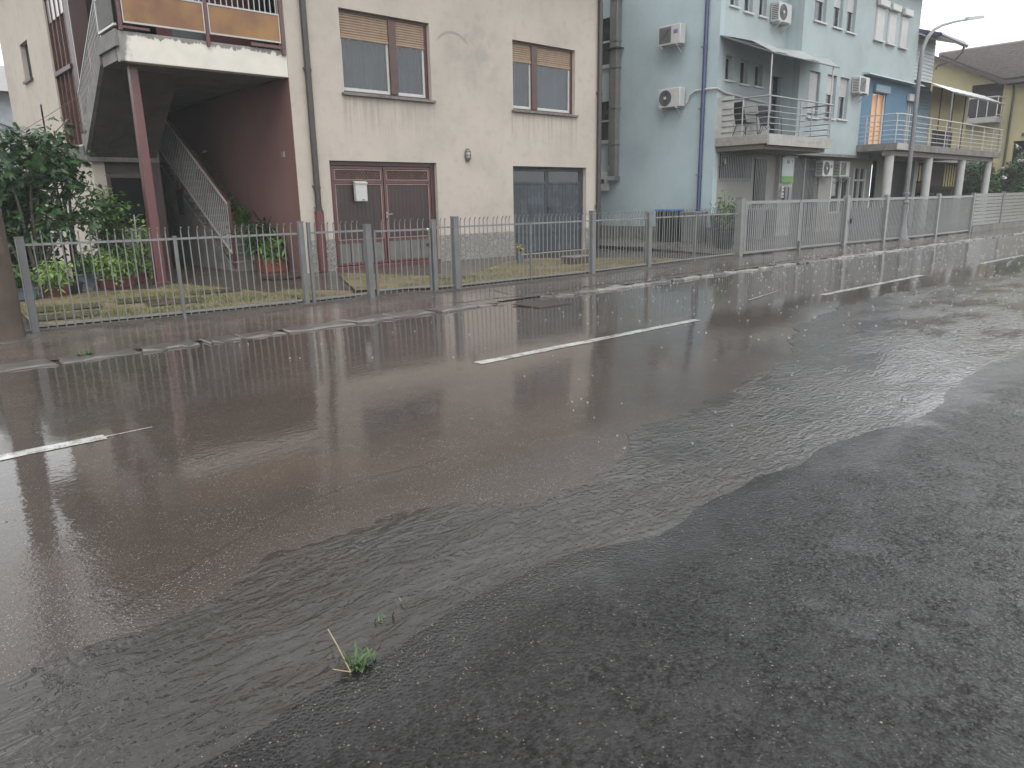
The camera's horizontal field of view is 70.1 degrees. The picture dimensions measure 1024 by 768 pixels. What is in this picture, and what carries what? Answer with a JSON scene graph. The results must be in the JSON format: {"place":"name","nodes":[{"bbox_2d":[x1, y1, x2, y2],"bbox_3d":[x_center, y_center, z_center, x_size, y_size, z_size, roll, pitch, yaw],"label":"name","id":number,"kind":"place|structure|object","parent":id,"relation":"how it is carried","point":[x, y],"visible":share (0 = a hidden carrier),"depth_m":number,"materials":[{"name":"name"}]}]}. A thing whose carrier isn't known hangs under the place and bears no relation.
{"place":"outdoors","nodes":[
{"label":"outdoors","id":0,"kind":"place"},
{"bbox_2d":[19,248,730,329],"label":"garden ground","id":1,"kind":"structure","parent":0,"point":[206,277],"depth_m":16.11,"materials":[{"name":"plant"}]},
{"bbox_2d":[0,66,22,178],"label":"neighbour house","id":2,"kind":"structure","parent":1,"relation":"on","point":[6,116],"depth_m":28.85,"materials":[{"name":"white paint"}]},
{"bbox_2d":[0,158,68,293],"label":"shrub","id":3,"kind":"object","parent":1,"relation":"on","point":[10,207],"visible":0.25,"depth_m":13.67,"materials":[{"name":"green plant"}]},
{"bbox_2d":[41,284,70,297],"bbox_3d":[-8.019,-1.624,12.826,0.436,0.200,0.296,-14,19,-41],"label":"planter","id":4,"kind":"object","parent":1,"relation":"on","point":[55,292],"visible":0.68,"depth_m":12.74,"materials":[{"name":"red plastic"}]},
{"bbox_2d":[29,256,77,292],"bbox_3d":[-8.047,-1.853,12.761,0.733,0.777,0.820,3,15,15],"label":"plant","id":5,"kind":"object","parent":4,"relation":"in","point":[52,272],"visible":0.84,"depth_m":12.68,"materials":[{"name":"green plant"}]},
{"bbox_2d":[26,116,95,280],"bbox_3d":[-9.007,-3.681,14.727,1.276,3.301,1.538,-14,19,-41],"label":"fig shoot","id":6,"kind":"object","parent":1,"relation":"on","point":[59,143],"visible":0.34,"depth_m":14.52,"materials":[{"name":"green plant"}]},
{"bbox_2d":[0,122,125,290],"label":"fig tree","id":7,"kind":"object","parent":1,"relation":"on","point":[34,162],"visible":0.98,"depth_m":13.44,"materials":[{"name":"green plant"}]},
{"bbox_2d":[73,272,101,286],"bbox_3d":[-8.382,-2.063,14.470,0.456,0.260,0.276,-14,19,-41],"label":"planter","id":8,"kind":"object","parent":1,"relation":"on","point":[91,282],"visible":0.53,"depth_m":14.38,"materials":[{"name":"grey plastic"}]},
{"bbox_2d":[67,246,101,279],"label":"plant","id":9,"kind":"object","parent":8,"relation":"in","point":[87,260],"visible":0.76,"depth_m":14.32,"materials":[{"name":"green plant"}]},
{"bbox_2d":[74,171,140,271],"bbox_3d":[-8.549,-3.300,15.429,1.407,2.378,1.478,-14,19,-41],"label":"shrub","id":10,"kind":"object","parent":1,"relation":"on","point":[112,221],"visible":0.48,"depth_m":15.23,"materials":[{"name":"green plant"}]},
{"bbox_2d":[93,275,136,288],"bbox_3d":[-7.687,-1.969,14.169,0.696,0.200,0.316,-14,19,-41],"label":"planter","id":11,"kind":"object","parent":1,"relation":"on","point":[109,283],"visible":0.86,"depth_m":14.07,"materials":[{"name":"red plastic"}]},
{"bbox_2d":[89,250,137,286],"bbox_3d":[-7.675,-2.261,14.173,0.907,0.760,0.835,-14,19,-41],"label":"plant","id":12,"kind":"object","parent":11,"relation":"in","point":[107,272],"visible":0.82,"depth_m":14.02,"materials":[{"name":"green plant"}]},
{"bbox_2d":[105,244,142,279],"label":"plant","id":13,"kind":"object","parent":11,"relation":"in","point":[131,258],"visible":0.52,"depth_m":14.93,"materials":[{"name":"green plant"}]},
{"bbox_2d":[125,213,152,280],"bbox_3d":[-7.636,-2.833,15.189,0.637,1.389,0.791,-14,19,-41],"label":"shrub","id":14,"kind":"object","parent":1,"relation":"on","point":[147,260],"visible":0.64,"depth_m":15.18,"materials":[{"name":"green plant"}]},
{"bbox_2d":[127,65,169,283],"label":"support column","id":15,"kind":"structure","parent":1,"relation":"on","point":[151,211],"depth_m":14.37,"materials":[{"name":"red paint"}]},
{"bbox_2d":[254,252,268,270],"bbox_3d":[-5.875,-2.926,17.384,0.456,0.420,0.296,-14,19,-41],"label":"planter","id":16,"kind":"object","parent":1,"relation":"on","point":[256,260],"visible":0.18,"depth_m":17.27,"materials":[{"name":"ceramic"}]},
{"bbox_2d":[223,209,279,260],"bbox_3d":[-5.946,-3.429,17.293,1.468,1.416,1.470,-3,14,-7],"label":"plant","id":17,"kind":"object","parent":16,"relation":"in","point":[265,227],"visible":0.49,"depth_m":17.15,"materials":[{"name":"green plant"}]},
{"bbox_2d":[260,258,285,272],"bbox_3d":[-5.529,-2.752,16.916,0.586,0.300,0.296,-14,19,-41],"label":"planter","id":18,"kind":"object","parent":1,"relation":"on","point":[270,266],"visible":0.81,"depth_m":16.81,"materials":[{"name":"ceramic"}]},
{"bbox_2d":[252,229,286,265],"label":"plant","id":19,"kind":"object","parent":18,"relation":"in","point":[268,248],"visible":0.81,"depth_m":16.75,"materials":[{"name":"green plant"}]},
{"bbox_2d":[0,0,597,272],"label":"cream house","id":20,"kind":"structure","parent":1,"relation":"on","point":[413,100],"depth_m":17.91,"materials":[{"name":"paint"}]},
{"bbox_2d":[93,0,115,34],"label":"balcony side panel","id":21,"kind":"structure","parent":20,"relation":"attached to","point":[103,13],"depth_m":13.63,"materials":[{"name":"white paint"}]},
{"bbox_2d":[106,173,152,269],"bbox_3d":[-9.159,-3.891,17.657,0.950,2.290,0.150,-14,19,-41],"label":"cellar door","id":22,"kind":"structure","parent":20,"relation":"in","point":[131,184],"depth_m":17.54,"materials":[{"name":"red wood"}]},
{"bbox_2d":[171,0,205,40],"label":"balcony door","id":23,"kind":"structure","parent":20,"relation":"in","point":[175,33],"depth_m":16.08,"materials":[{"name":"grey glass"}]},
{"bbox_2d":[115,0,284,55],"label":"balcony railing","id":24,"kind":"object","parent":20,"relation":"attached to","point":[204,17],"visible":1,"depth_m":14.25,"materials":[{"name":"orange paint"}]},
{"bbox_2d":[299,0,327,271],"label":"downpipe","id":25,"kind":"object","parent":20,"relation":"attached to","point":[319,215],"visible":0.98,"depth_m":16.06,"materials":[{"name":"brown metal"}]},
{"bbox_2d":[329,161,440,270],"bbox_3d":[-3.057,-4.133,17.846,3.010,2.480,0.210,-14,19,-41],"label":"garage door","id":26,"kind":"structure","parent":20,"relation":"in","point":[402,188],"depth_m":17.84,"materials":[{"name":"paint"}]},
{"bbox_2d":[353,181,367,200],"bbox_3d":[-3.562,-4.541,17.209,0.330,0.460,0.125,-14,19,-41],"label":"mailbox","id":27,"kind":"object","parent":26,"relation":"attached to","point":[360,190],"visible":1,"depth_m":17.16,"materials":[{"name":"white paint"}]},
{"bbox_2d":[338,9,435,102],"bbox_3d":[-2.969,-7.631,17.140,2.580,1.815,0.405,-14,19,-41],"label":"window","id":28,"kind":"structure","parent":20,"relation":"in","point":[362,36],"depth_m":17.18,"materials":[{"name":"grey glass"}]},
{"bbox_2d":[512,41,578,117],"bbox_3d":[0.854,-8.516,20.521,2.580,1.825,0.405,-14,19,-41],"label":"window","id":29,"kind":"structure","parent":20,"relation":"in","point":[547,66],"depth_m":20.59,"materials":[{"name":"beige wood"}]},
{"bbox_2d":[513,166,582,253],"bbox_3d":[1.057,-5.134,21.565,3.020,2.440,0.136,-14,19,-41],"label":"garage door","id":30,"kind":"structure","parent":20,"relation":"in","point":[537,191],"depth_m":21.55,"materials":[{"name":"grey glass"}]},
{"bbox_2d":[594,0,602,248],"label":"downpipe","id":31,"kind":"object","parent":20,"relation":"attached to","point":[599,104],"visible":0.96,"depth_m":21.98,"materials":[{"name":"brown metal"}]},
{"bbox_2d":[274,289,354,299],"bbox_3d":[-3.394,-1.585,12.709,1.100,0.001,1.820,-14,19,-41],"label":"garden bed","id":32,"kind":"object","parent":1,"relation":"on","point":[327,291],"visible":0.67,"depth_m":12.69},
{"bbox_2d":[339,258,676,289],"bbox_3d":[-0.110,-2.646,16.684,9.100,0.001,4.180,-14,19,-41],"label":"garden bed","id":33,"kind":"object","parent":1,"relation":"on","point":[410,280],"visible":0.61,"depth_m":15.61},
{"bbox_2d":[20,257,683,326],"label":"grass","id":34,"kind":"structure","parent":33,"relation":"on","point":[164,309],"depth_m":12.53,"materials":[{"name":"green plant"}]},
{"bbox_2d":[27,310,99,321],"bbox_3d":[-6.396,-0.978,10.441,0.928,0.001,0.644,-11,17,-34],"label":"stepping stone","id":35,"kind":"object","parent":34,"relation":"on","point":[58,316],"visible":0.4,"depth_m":10.46,"materials":[{"name":"concrete"}]},
{"bbox_2d":[36,302,102,311],"bbox_3d":[-6.885,-1.191,11.321,0.906,0.001,0.734,-10,17,-33],"label":"stepping stone","id":36,"kind":"object","parent":34,"relation":"on","point":[84,305],"visible":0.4,"depth_m":11.33,"materials":[{"name":"stone"}]},
{"bbox_2d":[114,295,170,303],"bbox_3d":[-6.133,-1.405,12.113,0.813,0.001,0.732,-10,17,-32],"label":"stepping stone","id":37,"kind":"object","parent":34,"relation":"on","point":[138,299],"visible":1,"depth_m":12.10,"materials":[{"name":"stone"}]},
{"bbox_2d":[144,297,206,305],"bbox_3d":[-5.447,-1.338,11.801,0.906,0.001,0.734,-10,17,-33],"label":"stepping stone","id":38,"kind":"object","parent":34,"relation":"on","point":[155,303],"visible":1,"depth_m":11.77,"materials":[{"name":"concrete"}]},
{"bbox_2d":[0,232,1023,681],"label":"road","id":39,"kind":"structure","parent":0,"point":[96,536],"depth_m":5.26,"materials":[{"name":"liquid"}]},
{"bbox_2d":[0,232,1023,372],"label":"kerb","id":40,"kind":"structure","parent":39,"relation":"on","point":[161,347],"depth_m":9.79,"materials":[{"name":"concrete"}]},
{"bbox_2d":[0,254,1023,459],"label":"road marking","id":41,"kind":"object","parent":39,"relation":"on","point":[50,447],"visible":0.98,"depth_m":7.43,"materials":[{"name":"paint"}]},
{"bbox_2d":[512,299,570,307],"bbox_3d":[0.453,-1.221,11.104,0.660,0.016,0.600,-14,19,-41],"label":"storm drain","id":42,"kind":"object","parent":39,"relation":"on","point":[542,303],"visible":1,"depth_m":11.06,"materials":[{"name":"metal"}]},
{"bbox_2d":[0,273,1023,767],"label":"water","id":43,"kind":"structure","parent":0,"point":[248,655],"depth_m":3.38,"materials":[{"name":"grey liquid"}]},
{"bbox_2d":[221,235,1023,448],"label":"rain splashes","id":44,"kind":"object","parent":43,"relation":"on","point":[841,291],"visible":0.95,"depth_m":13.15,"materials":[{"name":"liquid"}]},
{"bbox_2d":[0,226,1023,364],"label":"pavement","id":45,"kind":"structure","parent":0,"point":[51,345],"depth_m":11.01,"materials":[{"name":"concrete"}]},
{"bbox_2d":[0,206,38,342],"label":"utility pole","id":46,"kind":"object","parent":45,"relation":"on","point":[12,328],"visible":0.9,"depth_m":8.78,"materials":[{"name":"grey concrete"}]},
{"bbox_2d":[25,255,738,332],"bbox_3d":[-3.686,-1.167,11.227,25.624,0.050,0.628,-13,18,-38],"label":"fence footing","id":47,"kind":"object","parent":45,"relation":"on","point":[267,307],"visible":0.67,"depth_m":11.78,"materials":[{"name":"concrete"}]},
{"bbox_2d":[13,221,374,332],"bbox_3d":[-4.231,-1.664,10.638,4.891,1.302,0.223,-11,18,-36],"label":"picket fence","id":48,"kind":"object","parent":47,"relation":"on","point":[20,244],"visible":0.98,"depth_m":10.35,"materials":[{"name":"grey metal"}]},
{"bbox_2d":[429,207,737,290],"bbox_3d":[2.314,-3.105,15.850,9.847,1.322,0.326,-14,19,-41],"label":"picket fence","id":49,"kind":"object","parent":47,"relation":"on","point":[454,227],"visible":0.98,"depth_m":14.93,"materials":[{"name":"grey metal"}]},
{"bbox_2d":[372,219,432,295],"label":"garden gate","id":50,"kind":"structure","parent":49,"relation":"attached to","point":[428,244],"depth_m":12.40,"materials":[{"name":"grey metal"}]},
{"bbox_2d":[743,198,844,253],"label":"double gate","id":51,"kind":"structure","parent":45,"relation":"on","point":[798,228],"depth_m":20.87,"materials":[{"name":"grey metal"}]},
{"bbox_2d":[839,195,885,244],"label":"walk gate","id":52,"kind":"structure","parent":45,"relation":"on","point":[857,221],"depth_m":23.25,"materials":[{"name":"grey metal"}]},
{"bbox_2d":[879,193,975,241],"bbox_3d":[15.197,-6.089,26.370,7.781,1.520,0.226,-13,18,-38],"label":"slat fence","id":53,"kind":"object","parent":45,"relation":"on","point":[937,215],"visible":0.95,"depth_m":26.25,"materials":[{"name":"grey metal"}]},
{"bbox_2d":[895,15,984,239],"bbox_3d":[15.158,-9.159,25.735,5.652,7.777,0.520,-14,19,-41],"label":"street lamp","id":54,"kind":"object","parent":45,"relation":"on","point":[903,234],"visible":0.96,"depth_m":24.28,"materials":[{"name":"grey metal"}]},
{"bbox_2d":[971,191,1023,231],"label":"board fence","id":55,"kind":"object","parent":45,"relation":"on","point":[987,223],"visible":0.98,"depth_m":30.83,"materials":[{"name":"grey paint"}]},
{"bbox_2d":[0,0,1023,195],"label":"sky","id":56,"kind":"structure","parent":0,"point":[1003,22],"materials":[{"name":"white"}]},
{"bbox_2d":[196,350,1023,767],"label":"road shoulder","id":57,"kind":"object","parent":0,"point":[848,688],"visible":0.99,"depth_m":2.65},
{"bbox_2d":[339,641,379,678],"bbox_3d":[-0.544,0.969,2.592,0.150,0.093,0.146,-6,15,-17],"label":"weed","id":58,"kind":"object","parent":57,"relation":"on","point":[363,657],"visible":1,"depth_m":2.59,"materials":[{"name":"green plant"}]},
{"bbox_2d":[167,386,1022,766],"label":"grit","id":59,"kind":"object","parent":57,"relation":"on","point":[629,620],"visible":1,"depth_m":2.71,"materials":[{"name":"grey gravel"}]},
{"bbox_2d":[710,213,748,244],"bbox_3d":[6.722,-4.816,22.710,1.036,0.950,0.736,-14,19,-41],"label":"planter","id":60,"kind":"object","parent":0,"point":[717,226],"visible":0.24,"depth_m":22.47,"materials":[{"name":"stone"}]},
{"bbox_2d":[600,200,868,253],"bbox_3d":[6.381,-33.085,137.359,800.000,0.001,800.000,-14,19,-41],"label":"ground","id":61,"kind":"structure","parent":0,"point":[653,250],"depth_m":24.05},
{"bbox_2d":[746,208,766,239],"bbox_3d":[7.990,-5.280,24.218,0.590,1.050,0.622,-14,19,-41],"label":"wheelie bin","id":62,"kind":"object","parent":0,"point":[755,223],"visible":0.27,"depth_m":23.98,"materials":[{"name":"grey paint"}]},
{"bbox_2d":[600,217,1022,254],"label":"paved yard","id":63,"kind":"structure","parent":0,"point":[680,244],"depth_m":23.41,"materials":[{"name":"grey concrete"}]},
{"bbox_2d":[655,209,684,241],"bbox_3d":[5.149,-5.169,23.934,0.758,1.090,0.660,-14,19,-41],"label":"wheelie bin","id":64,"kind":"object","parent":63,"relation":"on","point":[671,228],"visible":0.72,"depth_m":23.70,"materials":[{"name":"black plastic"}]},
{"bbox_2d":[680,211,707,242],"bbox_3d":[5.798,-4.992,23.332,0.668,1.020,0.640,-14,19,-41],"label":"wheelie bin","id":65,"kind":"object","parent":63,"relation":"on","point":[691,221],"visible":0.57,"depth_m":23.15,"materials":[{"name":"grey plastic"}]},
{"bbox_2d":[710,190,735,228],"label":"shrub","id":66,"kind":"object","parent":63,"relation":"on","point":[724,203],"visible":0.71,"depth_m":21.12,"materials":[{"name":"green plant"}]},
{"bbox_2d":[716,228,733,248],"bbox_3d":[6.238,-4.258,21.414,0.582,0.600,0.574,-14,19,-41],"label":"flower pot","id":67,"kind":"object","parent":63,"relation":"on","point":[727,237],"visible":0.55,"depth_m":21.22,"materials":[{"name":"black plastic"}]},
{"bbox_2d":[734,197,746,255],"bbox_3d":[5.985,-4.118,19.204,0.200,1.520,0.200,-14,19,-41],"label":"gate post","id":68,"kind":"object","parent":63,"relation":"on","point":[739,226],"visible":0.81,"depth_m":19.13,"materials":[{"name":"grey metal"}]},
{"bbox_2d":[600,0,968,241],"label":"blue apartment building","id":69,"kind":"structure","parent":63,"relation":"on","point":[878,43],"depth_m":25.01,"materials":[{"name":"paint"}]},
{"bbox_2d":[601,102,608,143],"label":"window","id":70,"kind":"structure","parent":69,"relation":"in","point":[605,105],"depth_m":26.05,"materials":[{"name":"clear glass"}]},
{"bbox_2d":[602,18,609,68],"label":"window","id":71,"kind":"structure","parent":69,"relation":"in","point":[606,22],"depth_m":25.41,"materials":[{"name":"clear glass"}]},
{"bbox_2d":[606,0,623,180],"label":"flue duct","id":72,"kind":"object","parent":69,"relation":"attached to","point":[615,48],"visible":1,"depth_m":25.13,"materials":[{"name":"metal"}]},
{"bbox_2d":[658,87,684,116],"bbox_3d":[5.143,-9.111,23.627,0.346,0.838,0.846,-14,19,-41],"label":"air conditioner","id":73,"kind":"object","parent":69,"relation":"attached to","point":[674,97],"visible":1,"depth_m":23.44,"materials":[{"name":"white paint"}]},
{"bbox_2d":[658,23,685,55],"bbox_3d":[5.037,-10.886,23.110,0.346,0.838,0.846,-14,19,-41],"label":"air conditioner","id":74,"kind":"object","parent":69,"relation":"attached to","point":[671,35],"visible":1,"depth_m":22.93,"materials":[{"name":"white paint"}]},
{"bbox_2d":[695,0,709,210],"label":"downpipe","id":75,"kind":"object","parent":69,"relation":"attached to","point":[703,93],"visible":0.91,"depth_m":22.90,"materials":[{"name":"blue metal"}]},
{"bbox_2d":[732,101,757,136],"bbox_3d":[7.282,-8.258,22.853,0.691,1.025,0.526,-8,16,-26],"label":"balcony chair","id":76,"kind":"object","parent":69,"relation":"on","point":[737,110],"visible":0.86,"depth_m":22.70,"materials":[{"name":"black plastic"}]},
{"bbox_2d":[721,94,832,138],"bbox_3d":[8.557,-8.412,23.444,4.104,1.182,1.602,-14,19,-41],"label":"steel railing","id":77,"kind":"object","parent":69,"relation":"attached to","point":[800,116],"visible":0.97,"depth_m":22.52,"materials":[{"name":"grey metal"}]},
{"bbox_2d":[720,35,839,137],"bbox_3d":[9.210,-9.575,23.901,6.089,2.950,1.807,-14,19,-41],"label":"balcony canopy","id":78,"kind":"object","parent":69,"relation":"on","point":[798,54],"visible":0.99,"depth_m":22.46,"materials":[{"name":"grey paint"}]},
{"bbox_2d":[770,1,791,33],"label":"air conditioner","id":79,"kind":"object","parent":69,"relation":"attached to","point":[781,13],"visible":1,"depth_m":23.79,"materials":[{"name":"white paint"}]},
{"bbox_2d":[780,156,797,182],"bbox_3d":[9.809,-7.605,25.886,0.920,0.900,0.145,-14,19,-41],"label":"wall sign","id":80,"kind":"object","parent":69,"relation":"attached to","point":[787,168],"visible":1,"depth_m":25.87,"materials":[{"name":"grey paint"}]},
{"bbox_2d":[806,71,819,119],"bbox_3d":[10.462,-10.068,25.503,0.880,1.560,0.290,-14,19,-41],"label":"window","id":81,"kind":"structure","parent":69,"relation":"in","point":[813,76],"depth_m":25.54,"materials":[{"name":"white paint"}]},
{"bbox_2d":[813,0,827,24],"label":"window","id":82,"kind":"structure","parent":69,"relation":"in","point":[818,14],"depth_m":25.03,"materials":[{"name":"white paint"}]},
{"bbox_2d":[815,160,833,182],"bbox_3d":[11.891,-8.061,27.789,0.846,0.838,0.346,-14,19,-41],"label":"air conditioner","id":83,"kind":"object","parent":69,"relation":"attached to","point":[824,168],"visible":1,"depth_m":27.56,"materials":[{"name":"white paint"}]},
{"bbox_2d":[824,75,835,120],"bbox_3d":[11.425,-10.319,26.348,0.830,1.520,0.290,-14,19,-41],"label":"window","id":84,"kind":"structure","parent":69,"relation":"in","point":[829,80],"depth_m":26.47,"materials":[{"name":"white paint"}]},
{"bbox_2d":[832,0,843,30],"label":"window","id":85,"kind":"structure","parent":69,"relation":"in","point":[837,5],"depth_m":25.87,"materials":[{"name":"white paint"}]},
{"bbox_2d":[828,177,849,213],"bbox_3d":[13.073,-7.587,29.347,1.700,1.400,0.170,-14,19,-41],"label":"shop window","id":86,"kind":"structure","parent":69,"relation":"in","point":[837,189],"depth_m":29.34,"materials":[{"name":"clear glass"}]},
{"bbox_2d":[832,161,849,182],"bbox_3d":[12.961,-8.318,28.733,0.846,0.838,0.346,-14,19,-41],"label":"air conditioner","id":87,"kind":"object","parent":69,"relation":"attached to","point":[841,169],"visible":0.98,"depth_m":28.50,"materials":[{"name":"white paint"}]},
{"bbox_2d":[836,78,847,121],"bbox_3d":[12.178,-10.509,27.010,0.870,1.500,0.290,-14,19,-41],"label":"window","id":88,"kind":"structure","parent":69,"relation":"in","point":[843,82],"depth_m":27.17,"materials":[{"name":"white paint"}]},
{"bbox_2d":[845,0,856,35],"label":"window","id":89,"kind":"structure","parent":69,"relation":"in","point":[850,2],"depth_m":26.52,"materials":[{"name":"white paint"}]},
{"bbox_2d":[851,168,866,207],"bbox_3d":[14.367,-7.752,30.523,1.200,2.400,0.170,-14,19,-41],"label":"shop door","id":90,"kind":"structure","parent":69,"relation":"in","point":[857,173],"depth_m":30.45,"materials":[{"name":"white glass"}]},
{"bbox_2d":[851,76,869,101],"bbox_3d":[13.057,-11.034,27.347,0.846,0.838,0.346,-14,19,-41],"label":"air conditioner","id":91,"kind":"object","parent":69,"relation":"attached to","point":[860,85],"visible":1,"depth_m":27.12,"materials":[{"name":"white paint"}]},
{"bbox_2d":[868,84,890,143],"bbox_3d":[14.684,-10.761,29.345,1.400,2.300,0.290,-14,19,-41],"label":"lit door","id":92,"kind":"structure","parent":69,"relation":"in","point":[878,101],"depth_m":29.47,"materials":[{"name":"brown glass"}]},
{"bbox_2d":[873,0,890,42],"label":"shuttered window","id":93,"kind":"structure","parent":69,"relation":"in","point":[880,12],"depth_m":27.79,"materials":[{"name":"white paint"}]},
{"bbox_2d":[885,3,901,46],"bbox_3d":[14.945,-14.043,28.578,0.870,1.450,0.189,-14,19,-41],"label":"shuttered window","id":94,"kind":"structure","parent":69,"relation":"in","point":[895,8],"depth_m":28.54,"materials":[{"name":"white paint"}]},
{"bbox_2d":[887,161,906,225],"bbox_3d":[17.468,-8.627,33.221,3.700,2.830,0.100,-14,19,-41],"label":"garage door","id":95,"kind":"structure","parent":69,"relation":"in","point":[899,168],"depth_m":33.07,"materials":[{"name":"grey metal"}]},
{"bbox_2d":[897,8,913,50],"bbox_3d":[15.842,-14.258,29.369,0.840,1.450,0.189,-14,19,-41],"label":"shuttered window","id":96,"kind":"structure","parent":69,"relation":"in","point":[906,12],"depth_m":29.32,"materials":[{"name":"white paint"}]},
{"bbox_2d":[903,94,914,142],"bbox_3d":[17.017,-11.269,31.401,0.800,2.200,0.270,-14,19,-41],"label":"blue door","id":97,"kind":"structure","parent":69,"relation":"in","point":[910,97],"depth_m":31.44,"materials":[{"name":"white paint"}]},
{"bbox_2d":[869,160,971,216],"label":"outbuilding","id":98,"kind":"structure","parent":63,"relation":"on","point":[943,173],"depth_m":41.16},
{"bbox_2d":[856,143,1000,230],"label":"column terrace","id":99,"kind":"structure","parent":63,"relation":"on","point":[927,153],"depth_m":30.52,"materials":[{"name":"concrete"}]},
{"bbox_2d":[858,113,1003,151],"bbox_3d":[18.449,-10.751,31.899,12.764,1.142,1.802,-14,19,-41],"label":"terrace railing","id":100,"kind":"object","parent":99,"relation":"on","point":[959,137],"visible":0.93,"depth_m":30.15,"materials":[{"name":"white metal"}]},
{"bbox_2d":[926,86,968,148],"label":"screen wall","id":101,"kind":"structure","parent":99,"relation":"on","point":[940,103],"depth_m":34.25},
{"bbox_2d":[922,81,1004,151],"bbox_3d":[20.460,-12.159,33.399,7.200,2.870,1.562,-14,19,-41],"label":"terrace canopy","id":102,"kind":"object","parent":99,"relation":"on","point":[967,94],"visible":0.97,"depth_m":32.16,"materials":[{"name":"grey paint"}]},
{"bbox_2d":[931,40,1023,216],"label":"yellow house","id":103,"kind":"structure","parent":63,"relation":"on","point":[995,72],"depth_m":41.24,"materials":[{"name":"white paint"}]},
{"bbox_2d":[961,155,1006,218],"bbox_3d":[24.431,-10.321,37.980,2.634,3.465,2.244,-1,14,0],"label":"bush","id":104,"kind":"object","parent":63,"relation":"on","point":[973,173],"visible":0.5,"depth_m":37.33,"materials":[{"name":"green plant"}]},
{"bbox_2d":[995,144,1023,218],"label":"bush","id":105,"kind":"object","parent":63,"relation":"on","point":[1013,182],"visible":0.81,"depth_m":38.75,"materials":[{"name":"green plant"}]},
{"bbox_3d":[-6.723,-3.814,18.257,0.291,0.240,0.287,-14,19,-41],"label":"flower pot","id":106,"kind":"object","parent":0,"visible":0},
{"bbox_2d":[231,205,251,233],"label":"plant","id":107,"kind":"object","parent":106,"relation":"in","point":[244,219],"visible":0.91,"depth_m":18.15,"materials":[{"name":"green plant"}]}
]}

